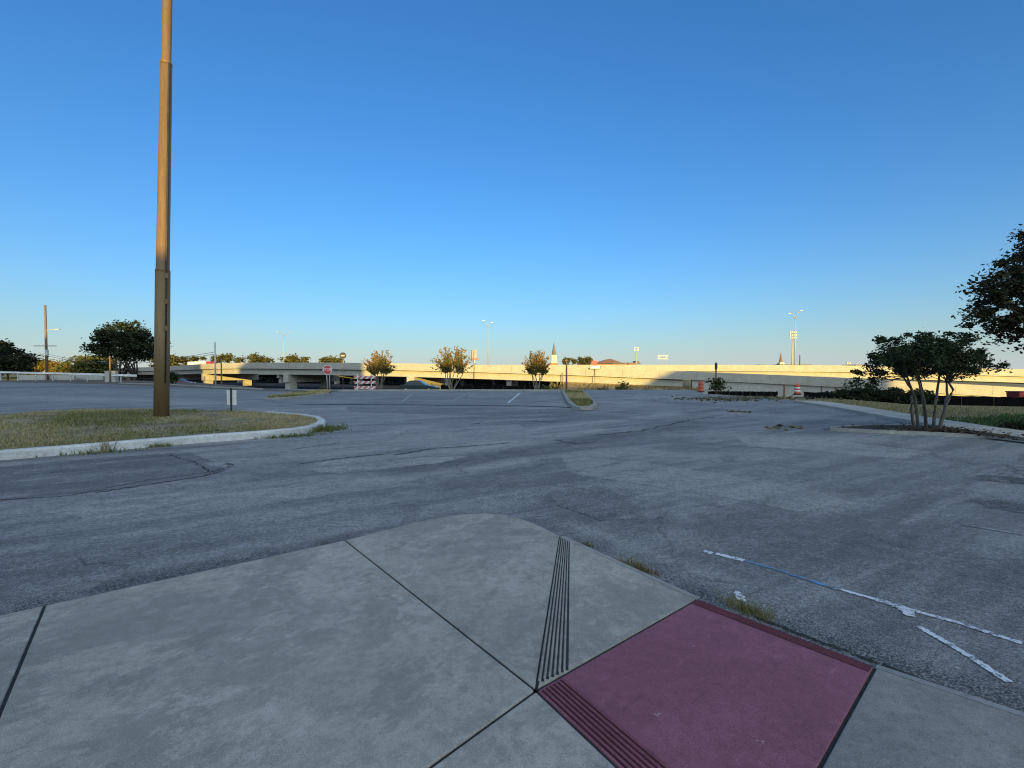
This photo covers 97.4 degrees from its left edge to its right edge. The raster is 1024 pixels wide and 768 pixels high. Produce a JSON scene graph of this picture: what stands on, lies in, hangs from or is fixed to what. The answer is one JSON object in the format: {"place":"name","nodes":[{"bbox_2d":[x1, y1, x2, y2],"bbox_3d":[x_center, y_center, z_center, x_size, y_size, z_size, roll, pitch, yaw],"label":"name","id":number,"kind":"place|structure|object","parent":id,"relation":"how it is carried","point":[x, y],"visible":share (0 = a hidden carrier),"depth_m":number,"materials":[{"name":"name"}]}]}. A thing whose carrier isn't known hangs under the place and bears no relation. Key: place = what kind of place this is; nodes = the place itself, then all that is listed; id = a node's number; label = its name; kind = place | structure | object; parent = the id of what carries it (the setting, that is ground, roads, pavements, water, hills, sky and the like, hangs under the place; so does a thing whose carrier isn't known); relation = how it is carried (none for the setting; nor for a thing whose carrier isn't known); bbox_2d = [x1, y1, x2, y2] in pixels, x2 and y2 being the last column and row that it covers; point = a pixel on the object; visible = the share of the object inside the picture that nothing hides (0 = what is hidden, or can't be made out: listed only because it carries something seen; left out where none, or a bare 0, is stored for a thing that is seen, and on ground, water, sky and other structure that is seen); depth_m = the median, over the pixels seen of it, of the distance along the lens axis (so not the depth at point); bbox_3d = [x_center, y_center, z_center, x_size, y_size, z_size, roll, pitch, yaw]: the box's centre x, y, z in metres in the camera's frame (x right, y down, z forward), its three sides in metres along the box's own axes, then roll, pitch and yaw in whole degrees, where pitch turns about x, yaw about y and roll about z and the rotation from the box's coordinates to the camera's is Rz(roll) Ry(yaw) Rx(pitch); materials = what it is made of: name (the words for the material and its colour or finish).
{"place":"outdoors","nodes":[
{"label":"outdoors","id":0,"kind":"place"},
{"bbox_2d":[0,380,338,391],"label":"dirt verge","id":1,"kind":"structure","parent":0,"point":[96,382],"depth_m":68.23,"materials":[{"name":"soil"}]},
{"bbox_2d":[0,0,1023,368],"label":"sky","id":2,"kind":"structure","parent":0,"point":[599,180],"materials":[{"name":"blue"}]},
{"bbox_2d":[1,374,1023,425],"bbox_3d":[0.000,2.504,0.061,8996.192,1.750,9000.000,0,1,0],"label":"ground","id":3,"kind":"structure","parent":0,"point":[302,385],"depth_m":121.72,"materials":[{"name":"green plant"}]},
{"bbox_2d":[0,607,42,707],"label":"pavement slab","id":4,"kind":"structure","parent":3,"relation":"on","point":[16,629],"depth_m":2.52,"materials":[{"name":"concrete"}]},
{"bbox_2d":[0,338,43,379],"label":"tree","id":5,"kind":"object","parent":3,"relation":"on","point":[10,362],"visible":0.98,"depth_m":111.70,"materials":[{"name":"green plant"}]},
{"bbox_2d":[17,355,54,374],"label":"tree","id":6,"kind":"object","parent":3,"relation":"on","point":[40,361],"visible":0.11,"depth_m":179.78,"materials":[{"name":"green plant"}]},
{"bbox_2d":[44,305,60,379],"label":"utility pole","id":7,"kind":"object","parent":3,"relation":"on","point":[46,341],"visible":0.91,"depth_m":103.66,"materials":[{"name":"brown wood"}]},
{"bbox_2d":[49,352,212,363],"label":"power line","id":8,"kind":"object","parent":7,"relation":"hanging from","point":[135,361],"visible":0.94,"depth_m":75.09,"materials":[{"name":"metal"}]},
{"bbox_2d":[32,359,73,374],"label":"tree","id":9,"kind":"object","parent":3,"relation":"on","point":[41,366],"visible":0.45,"depth_m":167.91,"materials":[{"name":"green plant"}]},
{"bbox_2d":[19,375,104,379],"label":"concrete barrier","id":10,"kind":"object","parent":3,"relation":"on","point":[56,377],"visible":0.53,"depth_m":103.10,"materials":[{"name":"concrete"}]},
{"bbox_2d":[0,371,136,381],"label":"guardrail","id":11,"kind":"object","parent":3,"relation":"on","point":[94,374],"visible":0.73,"depth_m":88.54,"materials":[{"name":"white metal"}]},
{"bbox_2d":[48,352,122,373],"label":"tree","id":12,"kind":"object","parent":3,"relation":"on","point":[82,366],"visible":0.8,"depth_m":146.52,"materials":[{"name":"green plant"}]},
{"bbox_2d":[104,371,118,381],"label":"concrete block","id":13,"kind":"structure","parent":3,"relation":"on","point":[114,378],"depth_m":79.60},
{"bbox_2d":[78,319,170,380],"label":"oak tree","id":14,"kind":"object","parent":3,"relation":"on","point":[132,342],"visible":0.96,"depth_m":96.86,"materials":[{"name":"green plant"}]},
{"bbox_2d":[170,371,182,383],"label":"shrub","id":15,"kind":"object","parent":3,"relation":"on","point":[174,377],"visible":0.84,"depth_m":63.91,"materials":[{"name":"green plant"}]},
{"bbox_2d":[170,353,206,365],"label":"tree","id":16,"kind":"object","parent":3,"relation":"on","point":[183,360],"visible":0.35,"depth_m":228.53,"materials":[{"name":"green plant"}]},
{"bbox_2d":[119,383,262,389],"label":"kerb","id":17,"kind":"structure","parent":3,"relation":"on","point":[201,386],"depth_m":50.47,"materials":[{"name":"concrete"}]},
{"bbox_2d":[214,342,216,384],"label":"utility pole","id":18,"kind":"object","parent":3,"relation":"on","point":[215,354],"visible":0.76,"depth_m":59.88,"materials":[{"name":"metal"}]},
{"bbox_2d":[210,353,247,362],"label":"tree","id":19,"kind":"object","parent":3,"relation":"on","point":[226,358],"visible":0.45,"depth_m":228.89,"materials":[{"name":"green plant"}]},
{"bbox_2d":[243,352,274,362],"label":"tree","id":20,"kind":"object","parent":3,"relation":"on","point":[253,358],"visible":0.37,"depth_m":228.25,"materials":[{"name":"green plant"}]},
{"bbox_2d":[0,541,532,767],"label":"pavement slab","id":21,"kind":"structure","parent":3,"relation":"on","point":[342,654],"depth_m":2.20,"materials":[{"name":"concrete"}]},
{"bbox_2d":[278,353,310,362],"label":"tree","id":22,"kind":"object","parent":3,"relation":"on","point":[292,358],"visible":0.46,"depth_m":228.56,"materials":[{"name":"green plant"}]},
{"bbox_2d":[318,355,344,362],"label":"tree","id":23,"kind":"object","parent":3,"relation":"on","point":[330,359],"visible":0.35,"depth_m":227.96,"materials":[{"name":"green plant"}]},
{"bbox_2d":[363,350,396,388],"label":"crape myrtle","id":24,"kind":"object","parent":3,"relation":"on","point":[380,362],"visible":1,"depth_m":45.03,"materials":[{"name":"green plant"}]},
{"bbox_2d":[252,377,562,384],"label":"undergrowth","id":25,"kind":"object","parent":3,"relation":"on","point":[469,381],"visible":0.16,"depth_m":139.41,"materials":[{"name":"green plant"}]},
{"bbox_2d":[398,380,439,388],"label":"parked car","id":26,"kind":"object","parent":3,"relation":"on","point":[415,384],"visible":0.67,"depth_m":53.25,"materials":[{"name":"grey paint"}]},
{"bbox_2d":[346,513,558,688],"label":"pavement slab","id":27,"kind":"structure","parent":3,"relation":"on","point":[483,581],"depth_m":3.36,"materials":[{"name":"concrete"}]},
{"bbox_2d":[430,346,474,388],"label":"crape myrtle","id":28,"kind":"object","parent":3,"relation":"on","point":[448,363],"visible":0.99,"depth_m":45.04,"materials":[{"name":"green plant"}]},
{"bbox_2d":[441,385,543,388],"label":"silt fence","id":29,"kind":"object","parent":3,"relation":"on","point":[486,387],"visible":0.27,"depth_m":57.04,"materials":[{"name":"black fabric"}]},
{"bbox_2d":[0,380,1023,711],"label":"parking lot","id":30,"kind":"structure","parent":3,"relation":"on","point":[898,532],"depth_m":5.13,"materials":[{"name":"asphalt"}]},
{"bbox_2d":[36,446,153,457],"bbox_3d":[-8.402,1.321,8.912,2.109,0.124,0.579,-1,2,-30],"label":"weed tuft","id":31,"kind":"object","parent":30,"relation":"on","point":[111,451],"visible":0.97,"depth_m":8.93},
{"bbox_2d":[83,429,127,452],"bbox_3d":[-8.293,1.097,9.117,1.060,0.561,0.735,0,1,12],"label":"weed tuft","id":32,"kind":"object","parent":30,"relation":"on","point":[102,447],"visible":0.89,"depth_m":9.13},
{"bbox_2d":[0,453,226,500],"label":"asphalt patch","id":33,"kind":"object","parent":30,"relation":"on","point":[56,478],"visible":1,"depth_m":7.16,"materials":[{"name":"asphalt"}]},
{"bbox_2d":[0,411,325,459],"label":"kerb","id":34,"kind":"structure","parent":30,"relation":"on","point":[18,453],"depth_m":9.80,"materials":[{"name":"white paint"}]},
{"bbox_2d":[0,407,317,449],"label":"grass","id":35,"kind":"structure","parent":34,"relation":"in","point":[69,415],"depth_m":12.80,"materials":[{"name":"plant"}]},
{"bbox_2d":[153,0,172,416],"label":"light pole","id":36,"kind":"object","parent":35,"relation":"on","point":[161,400],"visible":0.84,"depth_m":15.03,"materials":[{"name":"brown metal"}]},
{"bbox_2d":[227,388,236,410],"bbox_3d":[-10.708,0.624,17.165,0.365,0.951,0.061,0,1,0],"label":"sign","id":37,"kind":"object","parent":35,"relation":"on","point":[231,397],"visible":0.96,"depth_m":17.18,"materials":[{"name":"metal"}]},
{"bbox_2d":[145,442,181,447],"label":"weed tuft","id":38,"kind":"object","parent":30,"relation":"on","point":[158,445],"visible":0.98,"depth_m":9.73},
{"bbox_2d":[254,431,324,439],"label":"weed tuft","id":39,"kind":"object","parent":30,"relation":"on","point":[291,436],"visible":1,"depth_m":11.24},
{"bbox_2d":[262,393,329,399],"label":"kerb","id":40,"kind":"structure","parent":30,"relation":"on","point":[280,398],"depth_m":28.35,"materials":[{"name":"concrete"}]},
{"label":"island soil","id":41,"kind":"structure","parent":40,"relation":"in","visible":0},
{"bbox_2d":[266,389,331,397],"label":"grass","id":42,"kind":"structure","parent":41,"relation":"on","point":[305,392],"depth_m":31.91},
{"bbox_2d":[323,365,331,388],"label":"stop sign","id":43,"kind":"object","parent":30,"relation":"on","point":[327,369],"visible":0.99,"depth_m":41.97,"materials":[{"name":"red metal"}]},
{"bbox_2d":[294,423,363,435],"bbox_3d":[-5.329,1.199,12.347,2.107,0.200,1.717,0,1,0],"label":"weed tuft","id":44,"kind":"object","parent":30,"relation":"on","point":[327,428],"visible":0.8,"depth_m":12.36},
{"bbox_2d":[179,424,529,461],"bbox_3d":[-2.654,1.337,10.697,8.632,0.001,2.915,-1,2,-34],"label":"asphalt patch","id":45,"kind":"object","parent":30,"relation":"on","point":[380,442],"visible":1,"depth_m":10.06,"materials":[{"name":"asphalt"}]},
{"bbox_2d":[354,374,375,388],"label":"barricade","id":46,"kind":"object","parent":30,"relation":"on","point":[357,377],"visible":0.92,"depth_m":43.99,"materials":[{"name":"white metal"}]},
{"bbox_2d":[306,456,465,473],"bbox_3d":[-2.068,1.404,7.906,2.925,0.001,0.691,-1,2,-31],"label":"asphalt patch","id":47,"kind":"object","parent":30,"relation":"on","point":[374,466],"visible":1,"depth_m":7.77,"materials":[{"name":"asphalt"}]},
{"bbox_2d":[0,537,875,767],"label":"joint filler","id":48,"kind":"object","parent":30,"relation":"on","point":[836,737],"visible":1,"depth_m":2.18,"materials":[{"name":"rubber"}]},
{"bbox_2d":[338,389,559,390],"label":"kerb","id":49,"kind":"structure","parent":30,"relation":"on","point":[449,390],"depth_m":39.68,"materials":[{"name":"concrete"}]},
{"bbox_2d":[334,404,570,407],"bbox_3d":[-3.924,1.051,22.248,14.008,0.001,0.975,0,1,9],"label":"asphalt crack","id":50,"kind":"object","parent":30,"relation":"on","point":[438,405],"visible":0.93,"depth_m":22.09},
{"bbox_2d":[562,390,596,409],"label":"kerb","id":51,"kind":"structure","parent":30,"relation":"on","point":[570,403],"depth_m":20.72,"materials":[{"name":"concrete"}]},
{"label":"island soil","id":52,"kind":"structure","parent":51,"relation":"in","visible":0},
{"bbox_2d":[564,389,592,405],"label":"grass","id":53,"kind":"structure","parent":52,"relation":"on","point":[583,398],"depth_m":25.83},
{"bbox_2d":[549,485,640,519],"bbox_3d":[0.986,1.458,5.637,1.004,0.001,1.514,0,1,0],"label":"asphalt patch","id":54,"kind":"object","parent":30,"relation":"on","point":[597,502],"visible":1,"depth_m":5.55,"materials":[{"name":"asphalt"}]},
{"bbox_2d":[612,553,658,573],"bbox_3d":[0.980,1.464,3.671,0.261,0.094,0.470,-1,2,-43],"label":"weed tuft","id":55,"kind":"object","parent":30,"relation":"on","point":[638,566],"visible":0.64,"depth_m":3.66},
{"bbox_2d":[560,455,856,511],"bbox_3d":[2.440,1.427,6.945,4.604,0.001,1.655,1,2,40],"label":"asphalt patch","id":56,"kind":"object","parent":30,"relation":"on","point":[796,499],"visible":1,"depth_m":6.56,"materials":[{"name":"asphalt"}]},
{"bbox_2d":[716,553,744,561],"bbox_3d":[1.890,1.500,3.905,0.228,0.001,0.082,1,2,42],"label":"parking line","id":57,"kind":"object","parent":30,"relation":"on","point":[734,557],"visible":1,"depth_m":3.89,"materials":[{"name":"paint"}]},
{"bbox_2d":[718,590,784,624],"bbox_3d":[1.561,1.474,3.014,0.230,0.106,0.478,-1,2,-33],"label":"weed tuft","id":58,"kind":"object","parent":30,"relation":"on","point":[743,607],"visible":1,"depth_m":3.00,"materials":[{"name":"plant"}]},
{"bbox_2d":[560,536,1023,716],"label":"kerb","id":59,"kind":"structure","parent":30,"relation":"on","point":[968,696],"depth_m":2.35,"materials":[{"name":"concrete"}]},
{"bbox_2d":[776,569,834,588],"bbox_3d":[2.269,1.509,3.495,0.056,0.001,0.407,-1,2,-38],"label":"parking line","id":60,"kind":"object","parent":30,"relation":"on","point":[814,581],"visible":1,"depth_m":3.48,"materials":[{"name":"blue paint"}]},
{"bbox_2d":[757,617,877,663],"bbox_3d":[1.802,1.530,2.716,0.052,0.001,0.638,-1,2,-42],"label":"edge gap","id":61,"kind":"object","parent":30,"relation":"on","point":[815,639],"visible":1,"depth_m":2.70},
{"bbox_2d":[737,437,929,458],"bbox_3d":[6.611,1.354,9.933,2.472,0.001,3.389,-1,2,-31],"label":"asphalt patch","id":62,"kind":"object","parent":30,"relation":"on","point":[809,444],"visible":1,"depth_m":9.78,"materials":[{"name":"asphalt"}]},
{"bbox_2d":[835,587,876,599],"bbox_3d":[2.491,1.515,3.250,0.260,0.001,0.055,1,2,45],"label":"parking line","id":63,"kind":"object","parent":30,"relation":"on","point":[858,594],"visible":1,"depth_m":3.25,"materials":[{"name":"paint"}]},
{"bbox_2d":[879,599,915,616],"bbox_3d":[2.633,1.520,3.058,0.108,0.001,0.245,0,1,-6],"label":"parking line","id":64,"kind":"object","parent":30,"relation":"on","point":[906,611],"visible":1,"depth_m":3.05,"materials":[{"name":"paint"}]},
{"bbox_2d":[883,663,945,686],"bbox_3d":[3.028,1.563,1.359,0.051,0.001,2.980,-1,2,-42],"label":"edge gap","id":65,"kind":"object","parent":30,"relation":"on","point":[888,666],"visible":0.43,"depth_m":2.41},
{"bbox_2d":[828,424,1023,442],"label":"kerb","id":66,"kind":"structure","parent":30,"relation":"on","point":[835,428],"depth_m":11.64,"materials":[{"name":"concrete"}]},
{"bbox_2d":[837,423,1023,439],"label":"planting bed","id":67,"kind":"object","parent":66,"relation":"in","point":[878,426],"visible":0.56,"depth_m":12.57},
{"bbox_2d":[841,327,1012,427],"bbox_3d":[11.497,-0.058,12.443,4.819,2.912,2.943,-1,2,-30],"label":"crape myrtle","id":68,"kind":"object","parent":67,"relation":"on","point":[940,357],"visible":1,"depth_m":12.04,"materials":[{"name":"green plant"}]},
{"bbox_2d":[916,626,1012,681],"bbox_3d":[2.571,1.531,2.580,0.069,0.001,0.515,0,1,0],"label":"parking line","id":69,"kind":"object","parent":30,"relation":"on","point":[987,667],"visible":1,"depth_m":2.54,"materials":[{"name":"paint"}]},
{"bbox_2d":[916,610,1021,643],"bbox_3d":[2.867,1.525,2.843,0.066,0.001,0.473,-1,2,-41],"label":"parking line","id":70,"kind":"object","parent":30,"relation":"on","point":[978,629],"visible":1,"depth_m":2.83,"materials":[{"name":"paint"}]},
{"bbox_2d":[975,475,1023,483],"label":"asphalt patch","id":71,"kind":"object","parent":30,"relation":"on","point":[994,478],"visible":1,"depth_m":6.81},
{"bbox_2d":[980,499,1023,512],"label":"asphalt patch","id":72,"kind":"object","parent":30,"relation":"on","point":[1003,505],"visible":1,"depth_m":5.42,"materials":[{"name":"asphalt"}]},
{"bbox_2d":[2,365,1023,385],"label":"highway overpass","id":73,"kind":"object","parent":3,"relation":"on","point":[1016,376],"visible":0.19,"depth_m":89.85,"materials":[{"name":"concrete"}]},
{"bbox_2d":[788,310,802,364],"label":"twin lamp","id":74,"kind":"object","parent":73,"relation":"on","point":[795,334],"visible":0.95,"depth_m":97.11,"materials":[{"name":"grey metal"}]},
{"bbox_2d":[433,693,614,767],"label":"pavement slab","id":75,"kind":"structure","parent":3,"relation":"on","point":[535,730],"depth_m":1.80,"materials":[{"name":"concrete"}]},
{"bbox_2d":[43,363,1023,396],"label":"ramp overpass","id":76,"kind":"object","parent":3,"relation":"on","point":[295,373],"visible":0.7,"depth_m":75.49,"materials":[{"name":"concrete"}]},
{"bbox_2d":[188,361,213,364],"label":"semi truck","id":77,"kind":"object","parent":76,"relation":"on","point":[200,362],"visible":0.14,"depth_m":178.26,"materials":[{"name":"white metal"}]},
{"bbox_2d":[521,349,551,388],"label":"crape myrtle","id":78,"kind":"object","parent":3,"relation":"on","point":[541,367],"visible":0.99,"depth_m":45.13,"materials":[{"name":"green plant"}]},
{"bbox_2d":[561,357,577,364],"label":"tree","id":79,"kind":"object","parent":3,"relation":"on","point":[573,361],"visible":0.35,"depth_m":328.23,"materials":[{"name":"green plant"}]},
{"bbox_2d":[576,356,593,364],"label":"tree","id":80,"kind":"object","parent":3,"relation":"on","point":[585,361],"visible":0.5,"depth_m":328.50,"materials":[{"name":"green plant"}]},
{"bbox_2d":[538,537,694,688],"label":"pavement slab","id":81,"kind":"structure","parent":3,"relation":"on","point":[612,603],"depth_m":2.99,"materials":[{"name":"concrete"}]},
{"bbox_2d":[538,537,568,680],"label":"flare ridge","id":82,"kind":"structure","parent":81,"relation":"on","point":[540,670],"depth_m":2.69,"materials":[{"name":"concrete"}]},
{"bbox_2d":[541,538,569,681],"bbox_3d":[0.354,1.420,3.114,0.129,0.011,1.921,0,1,9],"label":"flare groove","id":83,"kind":"object","parent":81,"relation":"on","point":[567,657],"visible":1,"depth_m":2.67},
{"bbox_2d":[615,379,632,389],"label":"shrub","id":84,"kind":"object","parent":3,"relation":"on","point":[622,385],"visible":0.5,"depth_m":57.75,"materials":[{"name":"green plant"}]},
{"bbox_2d":[539,603,872,767],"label":"kerb ramp","id":85,"kind":"structure","parent":3,"relation":"on","point":[692,685],"depth_m":2.15,"materials":[{"name":"red paint"}]},
{"bbox_2d":[542,680,664,767],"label":"ramp groove","id":86,"kind":"object","parent":85,"relation":"on","point":[606,736],"visible":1,"depth_m":1.89},
{"bbox_2d":[544,678,669,767],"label":"ramp ridge","id":87,"kind":"structure","parent":85,"relation":"on","point":[605,732],"depth_m":1.89,"materials":[{"name":"red paint"}]},
{"bbox_2d":[692,600,871,670],"bbox_3d":[1.585,1.509,2.752,0.091,0.006,0.964,-1,2,-42],"label":"painted edge","id":88,"kind":"object","parent":85,"relation":"on","point":[815,647],"visible":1,"depth_m":2.70,"materials":[{"name":"red paint"}]},
{"bbox_2d":[705,377,731,393],"bbox_3d":[17.481,0.236,38.103,2.206,1.713,1.681,0,1,0],"label":"young tree","id":89,"kind":"object","parent":3,"relation":"on","point":[718,384],"visible":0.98,"depth_m":37.87,"materials":[{"name":"green plant"}]},
{"bbox_2d":[708,391,777,396],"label":"silt fence","id":90,"kind":"object","parent":3,"relation":"on","point":[757,393],"visible":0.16,"depth_m":50.90,"materials":[{"name":"black fabric"}]},
{"bbox_2d":[635,395,854,430],"bbox_3d":[11.209,0.994,23.830,10.506,0.164,22.578,1,2,39],"label":"debris","id":91,"kind":"object","parent":3,"relation":"on","point":[730,399],"visible":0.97,"depth_m":27.16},
{"bbox_2d":[825,388,856,399],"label":"shrub","id":92,"kind":"object","parent":3,"relation":"on","point":[838,394],"visible":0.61,"depth_m":32.83,"materials":[{"name":"green plant"}]},
{"bbox_2d":[846,386,888,401],"bbox_3d":[25.249,0.735,32.041,2.695,1.266,2.178,0,1,0],"label":"shrub","id":93,"kind":"object","parent":3,"relation":"on","point":[865,395],"visible":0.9,"depth_m":31.66,"materials":[{"name":"green plant"}]},
{"bbox_2d":[874,386,904,402],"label":"shrub","id":94,"kind":"object","parent":3,"relation":"on","point":[887,400],"visible":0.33,"depth_m":31.66,"materials":[{"name":"green plant"}]},
{"bbox_2d":[888,388,932,404],"bbox_3d":[27.259,0.895,30.970,2.484,1.339,1.893,0,1,0],"label":"shrub","id":95,"kind":"object","parent":3,"relation":"on","point":[900,397],"visible":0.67,"depth_m":30.81,"materials":[{"name":"green plant"}]},
{"bbox_2d":[804,392,1023,406],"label":"silt fence","id":96,"kind":"object","parent":3,"relation":"on","point":[985,401],"visible":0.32,"depth_m":43.72,"materials":[{"name":"black fabric"}]},
{"bbox_2d":[823,669,1023,767],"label":"pavement slab","id":97,"kind":"structure","parent":3,"relation":"on","point":[895,721],"depth_m":1.93,"materials":[{"name":"concrete"}]},
{"bbox_2d":[918,389,941,404],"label":"shrub","id":98,"kind":"object","parent":3,"relation":"on","point":[929,398],"visible":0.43,"depth_m":30.70,"materials":[{"name":"green plant"}]},
{"bbox_2d":[951,224,1023,353],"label":"oak tree","id":99,"kind":"object","parent":3,"relation":"on","point":[1011,286],"visible":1,"depth_m":12.93,"materials":[{"name":"green plant"}]},
{"bbox_2d":[993,418,1023,429],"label":"shrub","id":100,"kind":"object","parent":3,"relation":"on","point":[1017,425],"visible":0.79,"depth_m":12.27,"materials":[{"name":"green plant"}]},
{"bbox_2d":[1005,391,1023,397],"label":"waste container","id":101,"kind":"object","parent":3,"relation":"on","point":[1014,394],"visible":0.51,"depth_m":45.81,"materials":[{"name":"red paint"}]},
{"bbox_2d":[550,344,557,364],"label":"church","id":102,"kind":"structure","parent":0,"point":[553,358],"depth_m":258.36,"materials":[{"name":"white brick"}]},
{"bbox_2d":[586,359,640,364],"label":"hall building","id":103,"kind":"structure","parent":0,"point":[608,362],"depth_m":238.82,"materials":[{"name":"brown brick"}]},
{"bbox_2d":[561,383,689,389],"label":"embankment","id":104,"kind":"structure","parent":0,"point":[595,386],"depth_m":71.78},
{"bbox_2d":[549,381,697,390],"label":"dry grass","id":105,"kind":"structure","parent":104,"relation":"on","point":[644,387],"depth_m":70.74,"materials":[{"name":"plant"}]},
{"bbox_2d":[794,401,1023,437],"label":"path","id":106,"kind":"structure","parent":0,"point":[892,415],"depth_m":15.44,"materials":[{"name":"concrete"}]},
{"bbox_2d":[814,398,1023,426],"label":"lawn grass","id":107,"kind":"structure","parent":0,"point":[981,410],"depth_m":19.45,"materials":[{"name":"plant"}]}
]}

